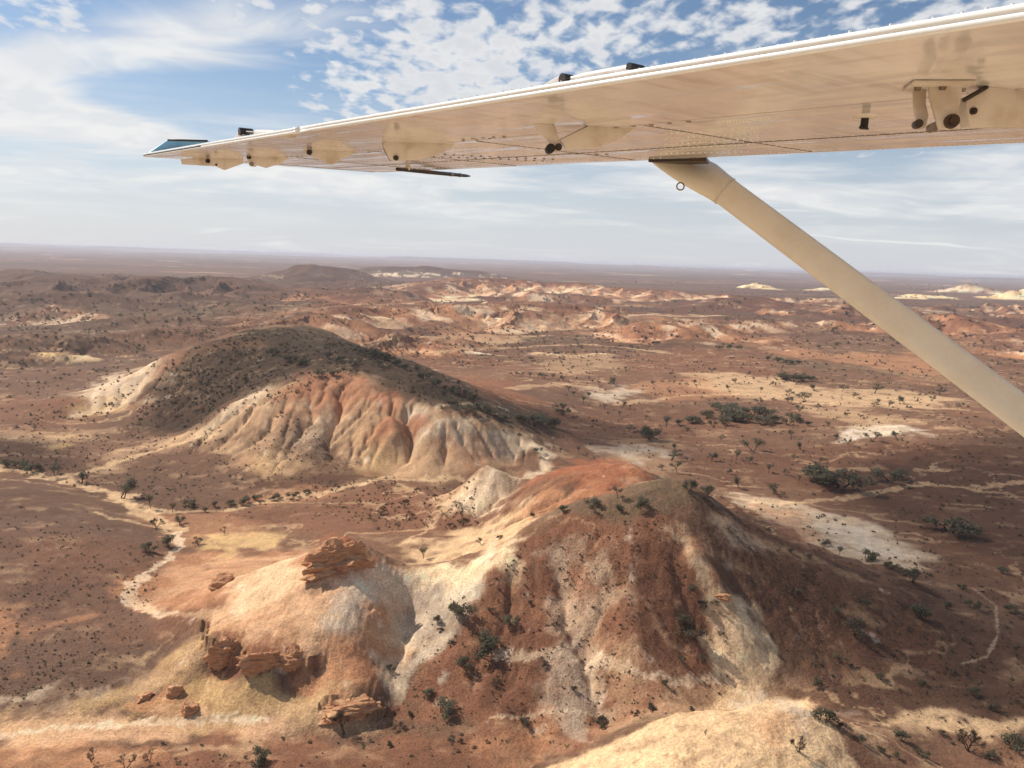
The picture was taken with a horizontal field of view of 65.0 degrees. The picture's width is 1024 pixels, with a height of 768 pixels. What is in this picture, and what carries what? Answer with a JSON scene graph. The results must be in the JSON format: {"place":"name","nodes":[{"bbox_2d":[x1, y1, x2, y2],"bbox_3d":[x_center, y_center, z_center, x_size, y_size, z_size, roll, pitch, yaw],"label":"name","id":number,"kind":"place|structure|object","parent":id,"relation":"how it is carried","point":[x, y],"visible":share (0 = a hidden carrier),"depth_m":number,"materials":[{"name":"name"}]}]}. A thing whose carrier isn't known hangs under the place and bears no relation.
{"place":"outdoors","nodes":[
{"label":"outdoors","id":0,"kind":"place"},
{"bbox_2d":[170,535,409,729],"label":"hill","id":1,"kind":"structure","parent":0,"point":[347,633],"depth_m":189.68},
{"bbox_2d":[203,633,239,670],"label":"ledge rock","id":2,"kind":"object","parent":1,"relation":"on","point":[216,657],"visible":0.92,"depth_m":184.72,"materials":[{"name":"stone"}]},
{"bbox_2d":[208,572,234,590],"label":"rock outcrop","id":3,"kind":"object","parent":1,"relation":"on","point":[220,580],"visible":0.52,"depth_m":218.53,"materials":[{"name":"stone"}]},
{"bbox_2d":[235,651,283,677],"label":"ledge rock","id":4,"kind":"object","parent":1,"relation":"on","point":[252,664],"visible":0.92,"depth_m":180.71,"materials":[{"name":"stone"}]},
{"bbox_2d":[278,644,303,671],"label":"ledge rock","id":5,"kind":"object","parent":1,"relation":"on","point":[290,659],"visible":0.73,"depth_m":182.24,"materials":[{"name":"stone"}]},
{"bbox_2d":[299,537,375,580],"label":"cap rock","id":6,"kind":"object","parent":1,"relation":"on","point":[331,556],"visible":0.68,"depth_m":204.83,"materials":[{"name":"stone"}]},
{"bbox_2d":[318,693,385,724],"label":"ledge rock","id":7,"kind":"object","parent":1,"relation":"on","point":[358,708],"visible":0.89,"depth_m":173.27,"materials":[{"name":"stone"}]},
{"bbox_2d":[69,324,568,442],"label":"ridge","id":8,"kind":"structure","parent":0,"point":[135,399],"depth_m":478.72,"materials":[{"name":"brown soil"}]},
{"bbox_2d":[282,354,299,361],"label":"shrub","id":9,"kind":"object","parent":8,"relation":"on","point":[287,356],"visible":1,"depth_m":473.05,"materials":[{"name":"green plant"}]},
{"bbox_2d":[296,357,309,366],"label":"shrub","id":10,"kind":"object","parent":8,"relation":"on","point":[302,361],"visible":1,"depth_m":459.12,"materials":[{"name":"green plant"}]},
{"bbox_2d":[357,347,373,354],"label":"shrub","id":11,"kind":"object","parent":8,"relation":"on","point":[365,350],"visible":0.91,"depth_m":487.42,"materials":[{"name":"green plant"}]},
{"bbox_2d":[372,351,390,358],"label":"shrub","id":12,"kind":"object","parent":8,"relation":"on","point":[383,354],"visible":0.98,"depth_m":484.58,"materials":[{"name":"green plant"}]},
{"bbox_2d":[417,371,433,377],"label":"shrub","id":13,"kind":"object","parent":8,"relation":"on","point":[420,374],"visible":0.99,"depth_m":455.99,"materials":[{"name":"green plant"}]},
{"bbox_2d":[442,395,460,403],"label":"shrub","id":14,"kind":"object","parent":8,"relation":"on","point":[449,398],"visible":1,"depth_m":410.30,"materials":[{"name":"green plant"}]},
{"bbox_2d":[452,388,472,397],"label":"shrub","id":15,"kind":"object","parent":8,"relation":"on","point":[465,391],"visible":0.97,"depth_m":434.91,"materials":[{"name":"green plant"}]},
{"bbox_2d":[460,404,475,410],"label":"shrub","id":16,"kind":"object","parent":8,"relation":"on","point":[471,407],"visible":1,"depth_m":403.18,"materials":[{"name":"green plant"}]},
{"bbox_2d":[467,393,481,401],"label":"shrub","id":17,"kind":"object","parent":8,"relation":"on","point":[474,396],"visible":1,"depth_m":428.61,"materials":[{"name":"green plant"}]},
{"bbox_2d":[473,401,491,407],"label":"shrub","id":18,"kind":"object","parent":8,"relation":"on","point":[477,404],"visible":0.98,"depth_m":412.08,"materials":[{"name":"green plant"}]},
{"bbox_2d":[485,407,499,415],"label":"shrub","id":19,"kind":"object","parent":8,"relation":"on","point":[487,410],"visible":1,"depth_m":412.26,"materials":[{"name":"green plant"}]},
{"bbox_2d":[514,414,529,422],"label":"shrub","id":20,"kind":"object","parent":8,"relation":"on","point":[520,417],"visible":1,"depth_m":423.46,"materials":[{"name":"green plant"}]},
{"bbox_2d":[516,413,545,425],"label":"shrub","id":21,"kind":"object","parent":8,"relation":"on","point":[537,418],"visible":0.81,"depth_m":430.43,"materials":[{"name":"green plant"}]},
{"bbox_2d":[545,417,560,426],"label":"shrub","id":22,"kind":"object","parent":8,"relation":"on","point":[552,421],"visible":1,"depth_m":445.09,"materials":[{"name":"green plant"}]},
{"bbox_2d":[171,373,558,476],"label":"hill","id":23,"kind":"structure","parent":0,"point":[372,428],"depth_m":391.28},
{"bbox_2d":[0,243,1023,767],"bbox_3d":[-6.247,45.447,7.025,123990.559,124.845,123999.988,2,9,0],"label":"ground","id":24,"kind":"structure","parent":0,"point":[52,723],"depth_m":392.13,"materials":[{"name":"brown soil"}]},
{"bbox_2d":[9,460,29,469],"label":"shrub","id":25,"kind":"object","parent":24,"relation":"on","point":[21,463],"visible":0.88,"depth_m":361.83,"materials":[{"name":"green plant"}]},
{"bbox_2d":[23,462,44,472],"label":"shrub","id":26,"kind":"object","parent":24,"relation":"on","point":[38,466],"visible":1,"depth_m":358.22,"materials":[{"name":"green plant"}]},
{"bbox_2d":[49,462,61,475],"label":"tree","id":27,"kind":"object","parent":24,"relation":"on","point":[55,467],"visible":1,"depth_m":352.28,"materials":[{"name":"green plant"}]},
{"bbox_2d":[78,470,89,484],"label":"tree","id":28,"kind":"object","parent":24,"relation":"on","point":[81,474],"visible":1,"depth_m":343.37,"materials":[{"name":"green plant"}]},
{"bbox_2d":[86,748,95,761],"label":"dry shrub","id":29,"kind":"object","parent":24,"relation":"on","point":[89,757],"visible":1,"depth_m":155.17,"materials":[{"name":"brown plant"}]},
{"bbox_2d":[116,753,136,767],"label":"dry shrub","id":30,"kind":"object","parent":24,"relation":"on","point":[131,761],"visible":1,"depth_m":153.89,"materials":[{"name":"brown plant"}]},
{"bbox_2d":[119,476,139,498],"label":"tree","id":31,"kind":"object","parent":24,"relation":"on","point":[129,486],"visible":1,"depth_m":325.90,"materials":[{"name":"green plant"}]},
{"bbox_2d":[136,691,153,703],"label":"boulder","id":32,"kind":"object","parent":24,"relation":"on","point":[142,696],"visible":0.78,"depth_m":178.35,"materials":[{"name":"stone"}]},
{"bbox_2d":[142,748,153,761],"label":"dry shrub","id":33,"kind":"object","parent":24,"relation":"on","point":[146,755],"visible":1,"depth_m":156.16,"materials":[{"name":"brown plant"}]},
{"bbox_2d":[139,540,158,551],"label":"shrub","id":34,"kind":"object","parent":24,"relation":"on","point":[147,545],"visible":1,"depth_m":262.16,"materials":[{"name":"green plant"}]},
{"bbox_2d":[161,534,175,546],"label":"shrub","id":35,"kind":"object","parent":24,"relation":"on","point":[167,539],"visible":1,"depth_m":269.20,"materials":[{"name":"green plant"}]},
{"bbox_2d":[165,685,183,697],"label":"boulder","id":36,"kind":"object","parent":24,"relation":"on","point":[173,691],"visible":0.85,"depth_m":178.58,"materials":[{"name":"stone"}]},
{"bbox_2d":[175,515,185,524],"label":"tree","id":37,"kind":"object","parent":24,"relation":"on","point":[177,519],"visible":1,"depth_m":296.50,"materials":[{"name":"green plant"}]},
{"bbox_2d":[180,499,196,507],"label":"shrub","id":38,"kind":"object","parent":24,"relation":"on","point":[191,503],"visible":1,"depth_m":316.52,"materials":[{"name":"green plant"}]},
{"bbox_2d":[179,701,199,716],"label":"boulder","id":39,"kind":"object","parent":24,"relation":"on","point":[189,708],"visible":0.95,"depth_m":173.81,"materials":[{"name":"stone"}]},
{"bbox_2d":[239,496,251,503],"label":"shrub","id":40,"kind":"object","parent":24,"relation":"on","point":[245,499],"visible":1,"depth_m":320.30,"materials":[{"name":"green plant"}]},
{"bbox_2d":[252,745,271,767],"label":"shrub","id":41,"kind":"object","parent":24,"relation":"on","point":[261,758],"visible":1,"depth_m":157.99,"materials":[{"name":"green plant"}]},
{"bbox_2d":[332,709,351,734],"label":"dry shrub","id":42,"kind":"object","parent":24,"relation":"on","point":[341,714],"visible":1,"depth_m":169.74,"materials":[{"name":"plant"}]},
{"bbox_2d":[392,721,406,729],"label":"saltbush","id":43,"kind":"object","parent":24,"relation":"on","point":[403,727],"visible":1,"depth_m":171.84,"materials":[{"name":"green plant"}]},
{"bbox_2d":[0,270,1023,766],"bbox_3d":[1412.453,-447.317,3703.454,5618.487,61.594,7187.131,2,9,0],"label":"scrub","id":44,"kind":"object","parent":24,"relation":"on","point":[138,346],"visible":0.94,"depth_m":625.47,"materials":[{"name":"green plant"}]},
{"bbox_2d":[0,327,1023,758],"bbox_3d":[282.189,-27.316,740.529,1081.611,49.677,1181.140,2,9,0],"label":"saltbush","id":45,"kind":"object","parent":24,"relation":"on","point":[548,543],"visible":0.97,"depth_m":268.65,"materials":[{"name":"green plant"}]},
{"bbox_2d":[554,408,570,414],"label":"shrub","id":46,"kind":"object","parent":24,"relation":"on","point":[560,410],"visible":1,"depth_m":503.90,"materials":[{"name":"green plant"}]},
{"bbox_2d":[637,425,663,439],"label":"shrub","id":47,"kind":"object","parent":24,"relation":"on","point":[647,432],"visible":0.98,"depth_m":452.70,"materials":[{"name":"green plant"}]},
{"bbox_2d":[647,701,656,710],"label":"saltbush","id":48,"kind":"object","parent":24,"relation":"on","point":[651,706],"visible":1,"depth_m":168.84,"materials":[{"name":"green plant"}]},
{"bbox_2d":[669,461,682,470],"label":"tree","id":49,"kind":"object","parent":24,"relation":"on","point":[678,463],"visible":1,"depth_m":378.36,"materials":[{"name":"green plant"}]},
{"bbox_2d":[683,415,701,422],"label":"shrub","id":50,"kind":"object","parent":24,"relation":"on","point":[689,418],"visible":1,"depth_m":508.13,"materials":[{"name":"green plant"}]},
{"bbox_2d":[698,409,715,418],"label":"shrub","id":51,"kind":"object","parent":24,"relation":"on","point":[704,413],"visible":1,"depth_m":526.11,"materials":[{"name":"green plant"}]},
{"bbox_2d":[716,415,731,424],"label":"shrub","id":52,"kind":"object","parent":24,"relation":"on","point":[722,419],"visible":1,"depth_m":502.59,"materials":[{"name":"green plant"}]},
{"bbox_2d":[719,404,747,419],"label":"shrub","id":53,"kind":"object","parent":24,"relation":"on","point":[725,410],"visible":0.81,"depth_m":520.85,"materials":[{"name":"green plant"}]},
{"bbox_2d":[725,412,741,421],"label":"shrub","id":54,"kind":"object","parent":24,"relation":"on","point":[731,415],"visible":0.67,"depth_m":514.12,"materials":[{"name":"green plant"}]},
{"bbox_2d":[733,411,755,421],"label":"shrub","id":55,"kind":"object","parent":24,"relation":"on","point":[740,417],"visible":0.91,"depth_m":510.64,"materials":[{"name":"green plant"}]},
{"bbox_2d":[741,438,765,450],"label":"tree","id":56,"kind":"object","parent":24,"relation":"on","point":[759,441],"visible":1,"depth_m":431.31,"materials":[{"name":"green plant"}]},
{"bbox_2d":[742,405,764,414],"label":"shrub","id":57,"kind":"object","parent":24,"relation":"on","point":[755,408],"visible":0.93,"depth_m":529.36,"materials":[{"name":"green plant"}]},
{"bbox_2d":[752,415,771,424],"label":"shrub","id":58,"kind":"object","parent":24,"relation":"on","point":[757,418],"visible":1,"depth_m":501.80,"materials":[{"name":"green plant"}]},
{"bbox_2d":[757,405,778,416],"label":"shrub","id":59,"kind":"object","parent":24,"relation":"on","point":[765,411],"visible":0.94,"depth_m":526.32,"materials":[{"name":"green plant"}]},
{"bbox_2d":[767,482,777,493],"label":"tree","id":60,"kind":"object","parent":24,"relation":"on","point":[772,487],"visible":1,"depth_m":345.30,"materials":[{"name":"green plant"}]},
{"bbox_2d":[767,414,782,422],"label":"shrub","id":61,"kind":"object","parent":24,"relation":"on","point":[772,416],"visible":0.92,"depth_m":508.52,"materials":[{"name":"green plant"}]},
{"bbox_2d":[781,373,803,380],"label":"shrub","id":62,"kind":"object","parent":24,"relation":"on","point":[788,376],"visible":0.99,"depth_m":721.81,"materials":[{"name":"green plant"}]},
{"bbox_2d":[794,391,811,400],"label":"tree","id":63,"kind":"object","parent":24,"relation":"on","point":[803,394],"visible":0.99,"depth_m":607.04,"materials":[{"name":"green plant"}]},
{"bbox_2d":[801,461,877,488],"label":"shrub","id":64,"kind":"object","parent":24,"relation":"on","point":[816,471],"visible":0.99,"depth_m":359.94,"materials":[{"name":"green plant"}]},
{"bbox_2d":[862,548,880,562],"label":"shrub","id":65,"kind":"object","parent":24,"relation":"on","point":[872,556],"visible":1,"depth_m":268.09,"materials":[{"name":"green plant"}]},
{"bbox_2d":[868,467,911,481],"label":"shrub","id":66,"kind":"object","parent":24,"relation":"on","point":[874,472],"visible":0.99,"depth_m":375.81,"materials":[{"name":"green plant"}]},
{"bbox_2d":[883,560,900,568],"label":"shrub","id":67,"kind":"object","parent":24,"relation":"on","point":[887,564],"visible":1,"depth_m":255.44,"materials":[{"name":"green plant"}]},
{"bbox_2d":[893,729,911,740],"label":"shrub","id":68,"kind":"object","parent":24,"relation":"on","point":[902,733],"visible":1,"depth_m":163.19,"materials":[{"name":"green plant"}]},
{"bbox_2d":[913,747,930,759],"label":"shrub","id":69,"kind":"object","parent":24,"relation":"on","point":[924,756],"visible":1,"depth_m":158.87,"materials":[{"name":"green plant"}]},
{"bbox_2d":[916,515,985,535],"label":"shrub","id":70,"kind":"object","parent":24,"relation":"on","point":[959,527],"visible":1,"depth_m":298.81,"materials":[{"name":"green plant"}]},
{"bbox_2d":[954,728,986,751],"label":"dry shrub","id":71,"kind":"object","parent":24,"relation":"on","point":[974,734],"visible":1,"depth_m":165.02,"materials":[{"name":"plant"}]},
{"bbox_2d":[963,600,982,609],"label":"shrub","id":72,"kind":"object","parent":24,"relation":"on","point":[978,604],"visible":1,"depth_m":228.56,"materials":[{"name":"green plant"}]},
{"bbox_2d":[966,686,980,696],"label":"shrub","id":73,"kind":"object","parent":24,"relation":"on","point":[975,689],"visible":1,"depth_m":186.70,"materials":[{"name":"green plant"}]},
{"bbox_2d":[983,749,997,757],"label":"shrub","id":74,"kind":"object","parent":24,"relation":"on","point":[990,753],"visible":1,"depth_m":163.27,"materials":[{"name":"green plant"}]},
{"bbox_2d":[987,704,1000,709],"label":"shrub","id":75,"kind":"object","parent":24,"relation":"on","point":[996,706],"visible":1,"depth_m":181.65,"materials":[{"name":"green plant"}]},
{"bbox_2d":[996,565,1009,573],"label":"shrub","id":76,"kind":"object","parent":24,"relation":"on","point":[1001,569],"visible":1,"depth_m":262.38,"materials":[{"name":"green plant"}]},
{"bbox_2d":[998,730,1023,753],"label":"shrub","id":77,"kind":"object","parent":24,"relation":"on","point":[1018,739],"visible":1,"depth_m":167.65,"materials":[{"name":"green plant"}]},
{"bbox_2d":[1002,603,1023,616],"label":"shrub","id":78,"kind":"object","parent":24,"relation":"on","point":[1014,607],"visible":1,"depth_m":229.73,"materials":[{"name":"green plant"}]},
{"bbox_2d":[0,0,1023,277],"label":"sky","id":79,"kind":"structure","parent":0,"point":[88,88],"materials":[{"name":"blue"}]},
{"bbox_2d":[457,458,645,535],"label":"hill","id":80,"kind":"structure","parent":0,"point":[546,486],"depth_m":286.71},
{"bbox_2d":[143,3,1023,436],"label":"aircraft","id":81,"kind":"object","parent":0,"point":[947,81],"visible":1,"depth_m":2.33,"materials":[{"name":"metal"}]},
{"bbox_2d":[390,475,972,754],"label":"hill","id":82,"kind":"structure","parent":0,"point":[757,639],"depth_m":198.30,"materials":[{"name":"brown soil"}]},
{"bbox_2d":[422,688,434,697],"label":"shrub","id":83,"kind":"object","parent":82,"relation":"on","point":[429,691],"visible":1,"depth_m":180.52,"materials":[{"name":"green plant"}]},
{"bbox_2d":[436,695,456,719],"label":"shrub","id":84,"kind":"object","parent":82,"relation":"on","point":[448,705],"visible":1,"depth_m":174.77,"materials":[{"name":"green plant"}]},
{"bbox_2d":[448,600,477,616],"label":"shrub","id":85,"kind":"object","parent":82,"relation":"on","point":[454,607],"visible":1,"depth_m":196.95,"materials":[{"name":"green plant"}]},
{"bbox_2d":[454,654,472,669],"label":"shrub","id":86,"kind":"object","parent":82,"relation":"on","point":[461,660],"visible":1,"depth_m":185.19,"materials":[{"name":"green plant"}]},
{"bbox_2d":[475,628,502,659],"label":"shrub","id":87,"kind":"object","parent":82,"relation":"on","point":[490,643],"visible":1,"depth_m":188.10,"materials":[{"name":"green plant"}]},
{"bbox_2d":[501,613,518,626],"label":"shrub","id":88,"kind":"object","parent":82,"relation":"on","point":[507,620],"visible":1,"depth_m":194.65,"materials":[{"name":"green plant"}]},
{"bbox_2d":[518,716,528,726],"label":"saltbush","id":89,"kind":"object","parent":82,"relation":"on","point":[525,722],"visible":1,"depth_m":172.22,"materials":[{"name":"green plant"}]},
{"bbox_2d":[584,496,601,508],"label":"shrub","id":90,"kind":"object","parent":82,"relation":"on","point":[592,502],"visible":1,"depth_m":217.73,"materials":[{"name":"green plant"}]},
{"bbox_2d":[592,715,607,727],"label":"saltbush","id":91,"kind":"object","parent":82,"relation":"on","point":[601,719],"visible":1,"depth_m":170.29,"materials":[{"name":"green plant"}]},
{"bbox_2d":[634,494,650,507],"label":"shrub","id":92,"kind":"object","parent":82,"relation":"on","point":[642,501],"visible":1,"depth_m":214.36,"materials":[{"name":"green plant"}]},
{"bbox_2d":[675,612,693,624],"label":"saltbush","id":93,"kind":"object","parent":82,"relation":"on","point":[684,617],"visible":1,"depth_m":191.84,"materials":[{"name":"green plant"}]},
{"bbox_2d":[681,478,698,490],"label":"shrub","id":94,"kind":"object","parent":82,"relation":"on","point":[693,483],"visible":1,"depth_m":226.08,"materials":[{"name":"green plant"}]},
{"bbox_2d":[678,623,708,638],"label":"saltbush","id":95,"kind":"object","parent":82,"relation":"on","point":[690,627],"visible":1,"depth_m":190.59,"materials":[{"name":"green plant"}]},
{"bbox_2d":[700,485,715,494],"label":"shrub","id":96,"kind":"object","parent":82,"relation":"on","point":[708,488],"visible":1,"depth_m":229.22,"materials":[{"name":"green plant"}]},
{"bbox_2d":[714,593,732,601],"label":"boulder","id":97,"kind":"object","parent":82,"relation":"on","point":[724,597],"visible":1,"depth_m":196.91,"materials":[{"name":"stone"}]},
{"bbox_2d":[812,676,823,685],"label":"shrub","id":98,"kind":"object","parent":82,"relation":"on","point":[817,682],"visible":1,"depth_m":186.11,"materials":[{"name":"green plant"}]},
{"bbox_2d":[833,653,848,660],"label":"shrub","id":99,"kind":"object","parent":82,"relation":"on","point":[836,655],"visible":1,"depth_m":193.71,"materials":[{"name":"green plant"}]},
{"bbox_2d":[841,614,868,638],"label":"saltbush","id":100,"kind":"object","parent":82,"relation":"on","point":[860,625],"visible":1,"depth_m":202.28,"materials":[{"name":"green plant"}]},
{"bbox_2d":[860,597,872,604],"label":"shrub","id":101,"kind":"object","parent":82,"relation":"on","point":[864,601],"visible":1,"depth_m":213.22,"materials":[{"name":"green plant"}]},
{"bbox_2d":[903,567,921,581],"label":"shrub","id":102,"kind":"object","parent":82,"relation":"on","point":[913,573],"visible":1,"depth_m":235.10,"materials":[{"name":"green plant"}]},
{"bbox_2d":[910,604,933,620],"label":"shrub","id":103,"kind":"object","parent":82,"relation":"on","point":[920,610],"visible":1,"depth_m":213.75,"materials":[{"name":"green plant"}]},
{"bbox_2d":[543,699,907,767],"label":"hill","id":104,"kind":"structure","parent":0,"point":[756,736],"depth_m":152.25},
{"bbox_2d":[789,735,806,752],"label":"dry shrub","id":105,"kind":"object","parent":104,"relation":"on","point":[799,742],"visible":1,"depth_m":146.76,"materials":[{"name":"brown plant"}]},
{"bbox_2d":[810,705,839,722],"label":"shrub","id":106,"kind":"object","parent":104,"relation":"on","point":[831,714],"visible":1,"depth_m":157.79,"materials":[{"name":"green plant"}]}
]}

